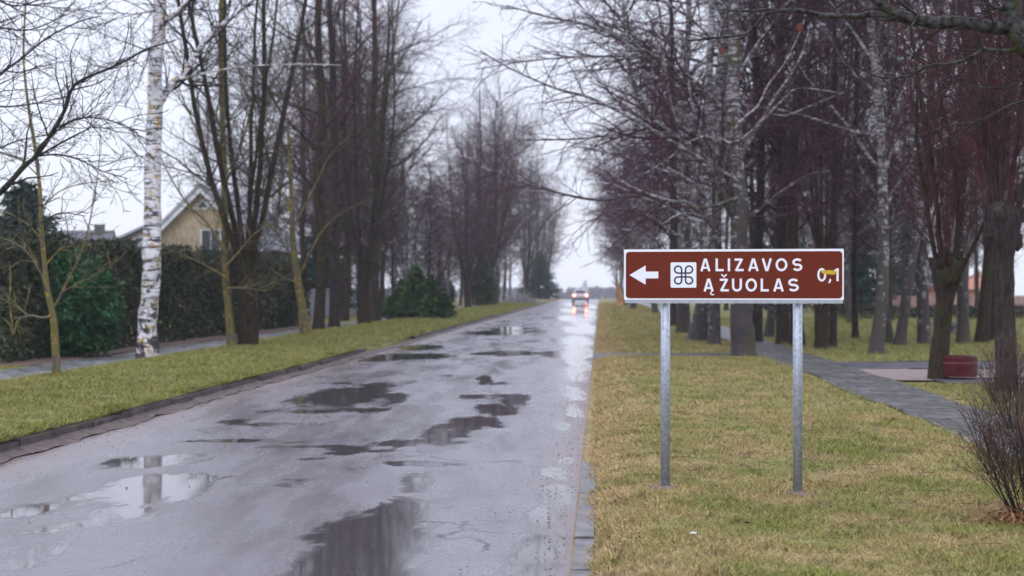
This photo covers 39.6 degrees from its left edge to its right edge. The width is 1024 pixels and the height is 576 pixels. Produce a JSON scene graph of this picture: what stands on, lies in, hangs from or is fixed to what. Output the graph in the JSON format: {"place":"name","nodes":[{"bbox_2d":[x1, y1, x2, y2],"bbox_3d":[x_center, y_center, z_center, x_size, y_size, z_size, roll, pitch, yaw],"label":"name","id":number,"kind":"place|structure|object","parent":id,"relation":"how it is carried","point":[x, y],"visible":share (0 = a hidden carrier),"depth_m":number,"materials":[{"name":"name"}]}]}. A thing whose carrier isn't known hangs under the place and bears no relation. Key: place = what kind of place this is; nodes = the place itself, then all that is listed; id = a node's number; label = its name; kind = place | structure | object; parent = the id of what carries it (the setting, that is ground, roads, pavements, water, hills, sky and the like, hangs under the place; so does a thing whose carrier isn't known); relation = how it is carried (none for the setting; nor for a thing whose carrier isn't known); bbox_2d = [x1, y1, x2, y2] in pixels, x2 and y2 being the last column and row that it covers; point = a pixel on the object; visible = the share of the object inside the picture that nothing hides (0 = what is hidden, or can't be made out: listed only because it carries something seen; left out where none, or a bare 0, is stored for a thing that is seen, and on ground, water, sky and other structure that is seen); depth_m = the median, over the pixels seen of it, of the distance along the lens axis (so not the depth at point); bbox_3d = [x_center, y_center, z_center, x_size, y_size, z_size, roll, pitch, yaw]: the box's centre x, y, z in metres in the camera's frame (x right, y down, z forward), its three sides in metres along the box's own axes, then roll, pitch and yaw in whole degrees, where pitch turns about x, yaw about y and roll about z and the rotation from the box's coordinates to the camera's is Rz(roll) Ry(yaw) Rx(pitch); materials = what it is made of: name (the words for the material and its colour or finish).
{"place":"outdoors","nodes":[
{"label":"outdoors","id":0,"kind":"place"},
{"bbox_2d":[0,305,473,379],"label":"pavement","id":1,"kind":"structure","parent":0,"point":[30,370],"depth_m":29.32,"materials":[{"name":"grey concrete"}]},
{"bbox_2d":[0,299,598,575],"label":"road","id":2,"kind":"structure","parent":0,"point":[92,510],"depth_m":12.20,"materials":[{"name":"grey asphalt"}]},
{"bbox_2d":[0,303,545,463],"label":"road edge soil","id":3,"kind":"structure","parent":2,"relation":"on","point":[75,436],"depth_m":18.53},
{"bbox_2d":[0,302,545,451],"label":"kerb","id":4,"kind":"structure","parent":2,"relation":"on","point":[10,444],"depth_m":18.76,"materials":[{"name":"concrete"}]},
{"bbox_2d":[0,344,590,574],"bbox_3d":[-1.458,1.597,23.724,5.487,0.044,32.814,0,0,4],"label":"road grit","id":5,"kind":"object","parent":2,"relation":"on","point":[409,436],"visible":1,"depth_m":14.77,"materials":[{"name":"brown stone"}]},
{"bbox_2d":[0,298,1023,575],"bbox_3d":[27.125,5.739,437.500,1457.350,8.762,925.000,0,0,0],"label":"ground","id":6,"kind":"structure","parent":0,"point":[810,312],"depth_m":13.14,"materials":[{"name":"green plant"}]},
{"bbox_2d":[0,176,66,275],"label":"spruce tree","id":7,"kind":"object","parent":6,"relation":"on","point":[12,204],"visible":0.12,"depth_m":45.60,"materials":[{"name":"green plant"}]},
{"bbox_2d":[0,0,128,375],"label":"young tree","id":8,"kind":"object","parent":6,"relation":"on","point":[55,350],"visible":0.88,"depth_m":22.57,"materials":[{"name":"brown plant"}]},
{"bbox_2d":[60,224,115,242],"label":"grey roofed house","id":9,"kind":"structure","parent":6,"relation":"on","point":[101,230],"depth_m":84.81,"materials":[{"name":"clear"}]},
{"bbox_2d":[0,0,183,277],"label":"overhanging tree","id":10,"kind":"object","parent":6,"relation":"on","point":[5,187],"visible":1,"depth_m":17.18,"materials":[{"name":"brown plant"}]},
{"bbox_2d":[0,324,327,365],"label":"soil strip","id":11,"kind":"object","parent":6,"relation":"on","point":[42,360],"visible":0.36,"depth_m":33.88,"materials":[{"name":"brown soil"}]},
{"bbox_2d":[24,239,129,356],"bbox_3d":[-9.481,0.239,30.583,2.583,2.661,2.430,0,0,0],"label":"juniper bush","id":12,"kind":"object","parent":11,"relation":"on","point":[90,317],"visible":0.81,"depth_m":30.19,"materials":[{"name":"green plant"}]},
{"bbox_2d":[0,225,311,363],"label":"clipped hedge","id":13,"kind":"object","parent":11,"relation":"on","point":[204,299],"visible":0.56,"depth_m":37.55,"materials":[{"name":"green plant"}]},
{"bbox_2d":[19,0,357,357],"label":"birch tree","id":14,"kind":"object","parent":6,"relation":"on","point":[147,344],"visible":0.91,"depth_m":29.87,"materials":[{"name":"white plant"}]},
{"bbox_2d":[101,184,307,316],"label":"gabled house","id":15,"kind":"structure","parent":6,"relation":"on","point":[184,220],"depth_m":72.03,"materials":[{"name":"yellow paint"}]},
{"bbox_2d":[101,0,355,345],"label":"pollarded tree","id":16,"kind":"object","parent":6,"relation":"on","point":[246,260],"visible":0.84,"depth_m":34.36,"materials":[{"name":"brown plant"}]},
{"bbox_2d":[161,0,295,345],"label":"young tree","id":17,"kind":"object","parent":6,"relation":"on","point":[230,330],"visible":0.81,"depth_m":34.41,"materials":[{"name":"brown plant"}]},
{"bbox_2d":[201,29,340,242],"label":"garden tree","id":18,"kind":"object","parent":6,"relation":"on","point":[283,179],"visible":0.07,"depth_m":79.56,"materials":[{"name":"brown wood"}]},
{"bbox_2d":[179,24,366,253],"bbox_3d":[-10.966,-4.819,61.950,8.341,12.870,7.757,0,0,12],"label":"garden tree","id":19,"kind":"object","parent":6,"relation":"on","point":[254,184],"visible":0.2,"depth_m":61.94,"materials":[{"name":"brown wood"}]},
{"bbox_2d":[238,1,351,263],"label":"garden tree","id":20,"kind":"object","parent":6,"relation":"on","point":[301,251],"visible":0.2,"depth_m":73.75,"materials":[{"name":"brown plant"}]},
{"bbox_2d":[232,89,385,335],"bbox_3d":[-5.822,-2.160,40.995,4.341,7.511,2.632,0,0,-23],"label":"young tree","id":21,"kind":"object","parent":6,"relation":"on","point":[304,324],"visible":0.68,"depth_m":40.94,"materials":[{"name":"brown plant"}]},
{"bbox_2d":[227,0,404,329],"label":"pollarded tree","id":22,"kind":"object","parent":6,"relation":"on","point":[319,306],"visible":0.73,"depth_m":46.32,"materials":[{"name":"brown plant"}]},
{"bbox_2d":[299,217,356,316],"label":"spruce tree","id":23,"kind":"object","parent":6,"relation":"on","point":[312,262],"visible":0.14,"depth_m":73.45,"materials":[{"name":"green plant"}]},
{"bbox_2d":[247,0,413,327],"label":"pollarded tree","id":24,"kind":"object","parent":6,"relation":"on","point":[334,303],"visible":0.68,"depth_m":51.31,"materials":[{"name":"brown plant"}]},
{"bbox_2d":[274,288,389,317],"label":"board fence","id":25,"kind":"object","parent":6,"relation":"on","point":[312,296],"visible":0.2,"depth_m":70.63,"materials":[{"name":"wood"}]},
{"bbox_2d":[275,0,405,320],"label":"garden tree","id":26,"kind":"object","parent":6,"relation":"on","point":[345,316],"visible":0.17,"depth_m":63.89,"materials":[{"name":"brown plant"}]},
{"bbox_2d":[275,5,405,317],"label":"garden tree","id":27,"kind":"object","parent":6,"relation":"on","point":[341,284],"visible":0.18,"depth_m":68.78,"materials":[{"name":"brown plant"}]},
{"bbox_2d":[282,10,432,266],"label":"garden tree","id":28,"kind":"object","parent":6,"relation":"on","point":[389,178],"visible":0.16,"depth_m":74.04,"materials":[{"name":"brown wood"}]},
{"bbox_2d":[290,0,446,323],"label":"pollarded tree","id":29,"kind":"object","parent":6,"relation":"on","point":[364,268],"visible":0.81,"depth_m":54.36,"materials":[{"name":"purple twig"},{"name":"brown bark"}]},
{"bbox_2d":[280,0,477,321],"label":"pollarded tree","id":30,"kind":"object","parent":6,"relation":"on","point":[375,310],"visible":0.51,"depth_m":60.46,"materials":[{"name":"brown plant"}]},
{"bbox_2d":[339,60,423,306],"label":"garden tree","id":31,"kind":"object","parent":6,"relation":"on","point":[382,286],"visible":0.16,"depth_m":83.91,"materials":[{"name":"brown plant"}]},
{"bbox_2d":[280,0,488,260],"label":"garden tree","id":32,"kind":"object","parent":6,"relation":"on","point":[416,125],"visible":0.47,"depth_m":69.78,"materials":[{"name":"brown wood"}]},
{"bbox_2d":[379,173,423,294],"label":"garden tree","id":33,"kind":"object","parent":6,"relation":"on","point":[392,280],"visible":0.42,"depth_m":78.89,"materials":[{"name":"brown plant"}]},
{"bbox_2d":[381,261,457,319],"bbox_3d":[-4.237,0.143,64.224,3.685,2.930,2.568,0,0,0],"label":"yew bush","id":34,"kind":"object","parent":6,"relation":"on","point":[416,293],"visible":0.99,"depth_m":63.95,"materials":[{"name":"green plant"}]},
{"bbox_2d":[365,152,478,277],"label":"garden tree","id":35,"kind":"object","parent":6,"relation":"on","point":[415,233],"visible":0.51,"depth_m":89.55,"materials":[{"name":"brown wood"}]},
{"bbox_2d":[379,171,465,276],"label":"garden tree","id":36,"kind":"object","parent":6,"relation":"on","point":[423,225],"visible":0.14,"depth_m":100.02,"materials":[{"name":"brown wood"}]},
{"bbox_2d":[380,121,485,278],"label":"garden tree","id":37,"kind":"object","parent":6,"relation":"on","point":[407,244],"visible":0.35,"depth_m":85.83,"materials":[{"name":"brown wood"}]},
{"bbox_2d":[406,152,463,279],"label":"garden tree","id":38,"kind":"object","parent":6,"relation":"on","point":[428,262],"visible":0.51,"depth_m":91.90,"materials":[{"name":"brown plant"}]},
{"bbox_2d":[417,190,473,291],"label":"garden tree","id":39,"kind":"object","parent":6,"relation":"on","point":[447,258],"visible":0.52,"depth_m":95.76,"materials":[{"name":"brown plant"}]},
{"bbox_2d":[400,154,492,286],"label":"garden tree","id":40,"kind":"object","parent":6,"relation":"on","point":[442,209],"visible":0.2,"depth_m":107.73,"materials":[{"name":"brown wood"}]},
{"bbox_2d":[401,193,508,297],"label":"garden tree","id":41,"kind":"object","parent":6,"relation":"on","point":[448,282],"visible":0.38,"depth_m":103.49,"materials":[{"name":"brown wood"}]},
{"bbox_2d":[416,111,525,304],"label":"garden tree","id":42,"kind":"object","parent":6,"relation":"on","point":[472,174],"visible":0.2,"depth_m":123.85,"materials":[{"name":"brown wood"}]},
{"bbox_2d":[427,101,528,307],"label":"roadside tree","id":43,"kind":"object","parent":6,"relation":"on","point":[468,276],"visible":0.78,"depth_m":98.81,"materials":[{"name":"brown plant"}]},
{"bbox_2d":[451,80,509,305],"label":"roadside tree","id":44,"kind":"object","parent":6,"relation":"on","point":[478,268],"visible":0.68,"depth_m":105.99,"materials":[{"name":"brown plant"}]},
{"bbox_2d":[471,252,498,305],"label":"thuja bush","id":45,"kind":"object","parent":6,"relation":"on","point":[487,285],"visible":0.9,"depth_m":106.24,"materials":[{"name":"green plant"}]},
{"bbox_2d":[457,87,524,291],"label":"roadside tree","id":46,"kind":"object","parent":6,"relation":"on","point":[497,168],"visible":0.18,"depth_m":127.00,"materials":[{"name":"brown plant"}]},
{"bbox_2d":[453,70,537,304],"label":"roadside tree","id":47,"kind":"object","parent":6,"relation":"on","point":[499,245],"visible":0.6,"depth_m":111.66,"materials":[{"name":"brown plant"}]},
{"bbox_2d":[448,111,555,300],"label":"roadside tree","id":48,"kind":"object","parent":6,"relation":"on","point":[505,272],"visible":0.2,"depth_m":137.67,"materials":[{"name":"brown wood"}]},
{"bbox_2d":[442,57,566,303],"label":"roadside tree","id":49,"kind":"object","parent":6,"relation":"on","point":[517,229],"visible":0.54,"depth_m":117.08,"materials":[{"name":"brown wood"}]},
{"bbox_2d":[505,122,554,297],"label":"roadside tree","id":50,"kind":"object","parent":6,"relation":"on","point":[526,271],"visible":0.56,"depth_m":147.86,"materials":[{"name":"purple twig"},{"name":"brown bark"}]},
{"bbox_2d":[500,120,572,287],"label":"roadside tree","id":51,"kind":"object","parent":6,"relation":"on","point":[544,219],"visible":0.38,"depth_m":157.71,"materials":[{"name":"brown wood"}]},
{"bbox_2d":[513,252,562,299],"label":"spruce tree","id":52,"kind":"object","parent":6,"relation":"on","point":[542,276],"visible":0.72,"depth_m":177.38,"materials":[{"name":"green plant"}]},
{"bbox_2d":[526,161,571,281],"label":"roadside tree","id":53,"kind":"object","parent":6,"relation":"on","point":[551,250],"visible":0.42,"depth_m":202.37,"materials":[{"name":"brown plant"}]},
{"bbox_2d":[527,172,575,273],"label":"roadside tree","id":54,"kind":"object","parent":6,"relation":"on","point":[558,258],"visible":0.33,"depth_m":215.44,"materials":[{"name":"brown wood"}]},
{"bbox_2d":[571,462,595,575],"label":"flush kerb","id":55,"kind":"structure","parent":6,"relation":"on","point":[584,531],"depth_m":9.27,"materials":[{"name":"concrete"}]},
{"bbox_2d":[570,127,656,296],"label":"roadside birch","id":56,"kind":"object","parent":6,"relation":"on","point":[620,280],"visible":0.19,"depth_m":150.30,"materials":[{"name":"brown plant"}]},
{"bbox_2d":[576,98,669,306],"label":"roadside birch","id":57,"kind":"object","parent":6,"relation":"on","point":[630,199],"visible":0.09,"depth_m":107.97,"materials":[{"name":"brown plant"}]},
{"bbox_2d":[571,66,701,308],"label":"roadside birch","id":58,"kind":"object","parent":6,"relation":"on","point":[632,236],"visible":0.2,"depth_m":98.16,"materials":[{"name":"brown plant"}]},
{"bbox_2d":[355,285,934,299],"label":"wood","id":59,"kind":"object","parent":6,"relation":"on","point":[598,293],"visible":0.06,"depth_m":702.56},
{"bbox_2d":[425,0,870,355],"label":"old birch","id":60,"kind":"object","parent":6,"relation":"on","point":[742,328],"visible":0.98,"depth_m":32.78,"materials":[{"name":"grey plant"}]},
{"bbox_2d":[593,60,725,248],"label":"roadside birch","id":61,"kind":"object","parent":6,"relation":"on","point":[695,226],"visible":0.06,"depth_m":73.46,"materials":[{"name":"grey plant"}]},
{"bbox_2d":[576,2,744,248],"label":"roadside birch","id":62,"kind":"object","parent":6,"relation":"on","point":[696,234],"visible":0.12,"depth_m":66.37,"materials":[{"name":"brown plant"}]},
{"bbox_2d":[612,0,716,326],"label":"roadside tree","id":63,"kind":"object","parent":6,"relation":"on","point":[673,243],"visible":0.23,"depth_m":56.10,"materials":[{"name":"brown plant"}]},
{"bbox_2d":[605,52,728,312],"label":"roadside birch","id":64,"kind":"object","parent":6,"relation":"on","point":[654,307],"visible":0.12,"depth_m":81.63,"materials":[{"name":"brown plant"}]},
{"bbox_2d":[456,0,894,341],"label":"roadside birch","id":65,"kind":"object","parent":6,"relation":"on","point":[698,329],"visible":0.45,"depth_m":40.11,"materials":[{"name":"grey plant"}]},
{"bbox_2d":[511,0,842,332],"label":"roadside birch","id":66,"kind":"object","parent":6,"relation":"on","point":[683,312],"visible":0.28,"depth_m":47.94,"materials":[{"name":"grey plant"}]},
{"bbox_2d":[574,0,873,344],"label":"birch tree","id":67,"kind":"object","parent":6,"relation":"on","point":[714,318],"visible":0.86,"depth_m":29.06,"materials":[{"name":"grey plant"}]},
{"bbox_2d":[624,249,843,491],"bbox_3d":[1.624,0.656,10.466,1.592,1.882,0.108,0,0,8],"label":"tourist sign","id":68,"kind":"object","parent":6,"relation":"on","point":[666,278],"visible":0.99,"depth_m":10.41,"materials":[{"name":"metal"}]},
{"bbox_2d":[686,0,847,340],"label":"park tree","id":69,"kind":"object","parent":6,"relation":"on","point":[757,317],"visible":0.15,"depth_m":40.97,"materials":[{"name":"brown plant"}]},
{"bbox_2d":[673,0,864,344],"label":"park tree","id":70,"kind":"object","parent":6,"relation":"on","point":[782,324],"visible":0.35,"depth_m":39.02,"materials":[{"name":"brown plant"}]},
{"bbox_2d":[686,0,868,336],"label":"park birch","id":71,"kind":"object","parent":6,"relation":"on","point":[769,330],"visible":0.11,"depth_m":44.01,"materials":[{"name":"grey plant"}]},
{"bbox_2d":[721,0,863,345],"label":"park tree","id":72,"kind":"object","parent":6,"relation":"on","point":[793,228],"visible":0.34,"depth_m":37.88,"materials":[{"name":"brown plant"}]},
{"bbox_2d":[673,0,946,353],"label":"park birch","id":73,"kind":"object","parent":6,"relation":"on","point":[877,340],"visible":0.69,"depth_m":33.40,"materials":[{"name":"grey plant"}]},
{"bbox_2d":[719,0,902,348],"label":"park tree","id":74,"kind":"object","parent":6,"relation":"on","point":[821,325],"visible":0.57,"depth_m":35.55,"materials":[{"name":"brown plant"}]},
{"bbox_2d":[746,0,900,324],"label":"wood birch","id":75,"kind":"object","parent":6,"relation":"on","point":[824,218],"visible":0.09,"depth_m":54.16,"materials":[{"name":"grey plant"}]},
{"bbox_2d":[637,303,1020,458],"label":"footpath","id":76,"kind":"structure","parent":6,"relation":"on","point":[936,409],"depth_m":21.20,"materials":[{"name":"grey concrete"}]},
{"bbox_2d":[786,0,886,346],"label":"park tree","id":77,"kind":"object","parent":6,"relation":"on","point":[833,329],"visible":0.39,"depth_m":36.60,"materials":[{"name":"brown plant"}]},
{"bbox_2d":[806,1,894,337],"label":"park tree","id":78,"kind":"object","parent":6,"relation":"on","point":[854,319],"visible":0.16,"depth_m":43.65,"materials":[{"name":"brown plant"}]},
{"bbox_2d":[687,0,1023,181],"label":"overhanging tree","id":79,"kind":"object","parent":6,"relation":"on","point":[1010,26],"visible":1,"depth_m":9.59,"materials":[{"name":"brown plant"}]},
{"bbox_2d":[790,0,944,322],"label":"wood birch","id":80,"kind":"object","parent":6,"relation":"on","point":[847,290],"visible":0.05,"depth_m":62.19,"materials":[{"name":"grey plant"}]},
{"bbox_2d":[837,203,899,313],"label":"spruce tree","id":81,"kind":"object","parent":6,"relation":"on","point":[864,281],"visible":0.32,"depth_m":87.27,"materials":[{"name":"green plant"}]},
{"bbox_2d":[830,128,916,286],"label":"wood birch","id":82,"kind":"object","parent":6,"relation":"on","point":[876,251],"visible":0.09,"depth_m":86.91,"materials":[{"name":"grey plant"}]},
{"bbox_2d":[861,73,915,320],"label":"tree","id":83,"kind":"object","parent":6,"relation":"on","point":[891,242],"visible":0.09,"depth_m":66.95,"materials":[{"name":"brown plant"}]},
{"bbox_2d":[892,88,919,284],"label":"tree","id":84,"kind":"object","parent":6,"relation":"on","point":[903,257],"visible":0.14,"depth_m":91.39,"materials":[{"name":"brown plant"}]},
{"bbox_2d":[892,186,934,307],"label":"spruce tree","id":85,"kind":"object","parent":6,"relation":"on","point":[898,285],"visible":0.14,"depth_m":103.37,"materials":[{"name":"green plant"}]},
{"bbox_2d":[817,0,1023,344],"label":"park birch","id":86,"kind":"object","parent":6,"relation":"on","point":[900,337],"visible":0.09,"depth_m":38.50,"materials":[{"name":"brown plant"}]},
{"bbox_2d":[820,0,1023,342],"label":"park birch","id":87,"kind":"object","parent":6,"relation":"on","point":[889,337],"visible":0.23,"depth_m":39.53,"materials":[{"name":"grey plant"}]},
{"bbox_2d":[821,0,1023,343],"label":"park birch","id":88,"kind":"object","parent":6,"relation":"on","point":[923,313],"visible":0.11,"depth_m":39.25,"materials":[{"name":"brown plant"}]},
{"bbox_2d":[827,0,1023,343],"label":"park birch","id":89,"kind":"object","parent":6,"relation":"on","point":[963,331],"visible":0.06,"depth_m":39.60,"materials":[{"name":"grey plant"}]},
{"bbox_2d":[837,304,1023,318],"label":"hedge","id":90,"kind":"object","parent":6,"relation":"on","point":[912,314],"visible":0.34,"depth_m":70.14,"materials":[{"name":"green plant"}]},
{"bbox_2d":[854,0,1023,380],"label":"pollarded tree","id":91,"kind":"object","parent":6,"relation":"on","point":[947,265],"visible":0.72,"depth_m":24.13,"materials":[{"name":"brown plant"}]},
{"bbox_2d":[859,368,1023,379],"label":"gravel","id":92,"kind":"structure","parent":6,"relation":"on","point":[904,374],"depth_m":25.74,"materials":[{"name":"beige gravel"}]},
{"bbox_2d":[943,355,977,376],"bbox_3d":[7.594,1.327,24.266,0.676,0.345,0.676,0,0,0],"label":"park bench","id":93,"kind":"object","parent":92,"relation":"on","point":[954,366],"visible":0.75,"depth_m":23.97,"materials":[{"name":"red paint"}]},
{"bbox_2d":[873,295,1023,306],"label":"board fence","id":94,"kind":"object","parent":6,"relation":"on","point":[1018,300],"visible":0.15,"depth_m":97.13,"materials":[{"name":"brown wood"}]},
{"bbox_2d":[888,0,1023,390],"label":"pollarded tree","id":95,"kind":"object","parent":6,"relation":"on","point":[1002,236],"visible":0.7,"depth_m":21.16,"materials":[{"name":"brown plant"}]},
{"bbox_2d":[940,126,987,313],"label":"tree","id":96,"kind":"object","parent":6,"relation":"on","point":[975,258],"visible":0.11,"depth_m":80.52,"materials":[{"name":"brown plant"}]},
{"bbox_2d":[944,373,1023,527],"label":"bare shrub","id":97,"kind":"object","parent":6,"relation":"on","point":[1015,514],"visible":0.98,"depth_m":9.15,"materials":[{"name":"brown plant"}]},
{"bbox_2d":[948,327,1023,428],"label":"bare shrub","id":98,"kind":"object","parent":6,"relation":"on","point":[1012,373],"visible":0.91,"depth_m":15.42,"materials":[{"name":"brown plant"}]},
{"bbox_2d":[949,1,1023,342],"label":"park tree","id":99,"kind":"object","parent":6,"relation":"on","point":[982,332],"visible":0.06,"depth_m":40.04,"materials":[{"name":"brown plant"}]},
{"bbox_2d":[0,0,1023,295],"label":"sky","id":100,"kind":"structure","parent":0,"point":[569,272],"materials":[{"name":"white"}]},
{"bbox_2d":[593,353,762,357],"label":"crossing path","id":101,"kind":"structure","parent":0,"point":[595,355],"depth_m":33.40,"materials":[{"name":"grey concrete"}]},
{"bbox_2d":[835,362,1023,368],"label":"park path","id":102,"kind":"structure","parent":0,"point":[857,365],"depth_m":28.58,"materials":[{"name":"concrete"}]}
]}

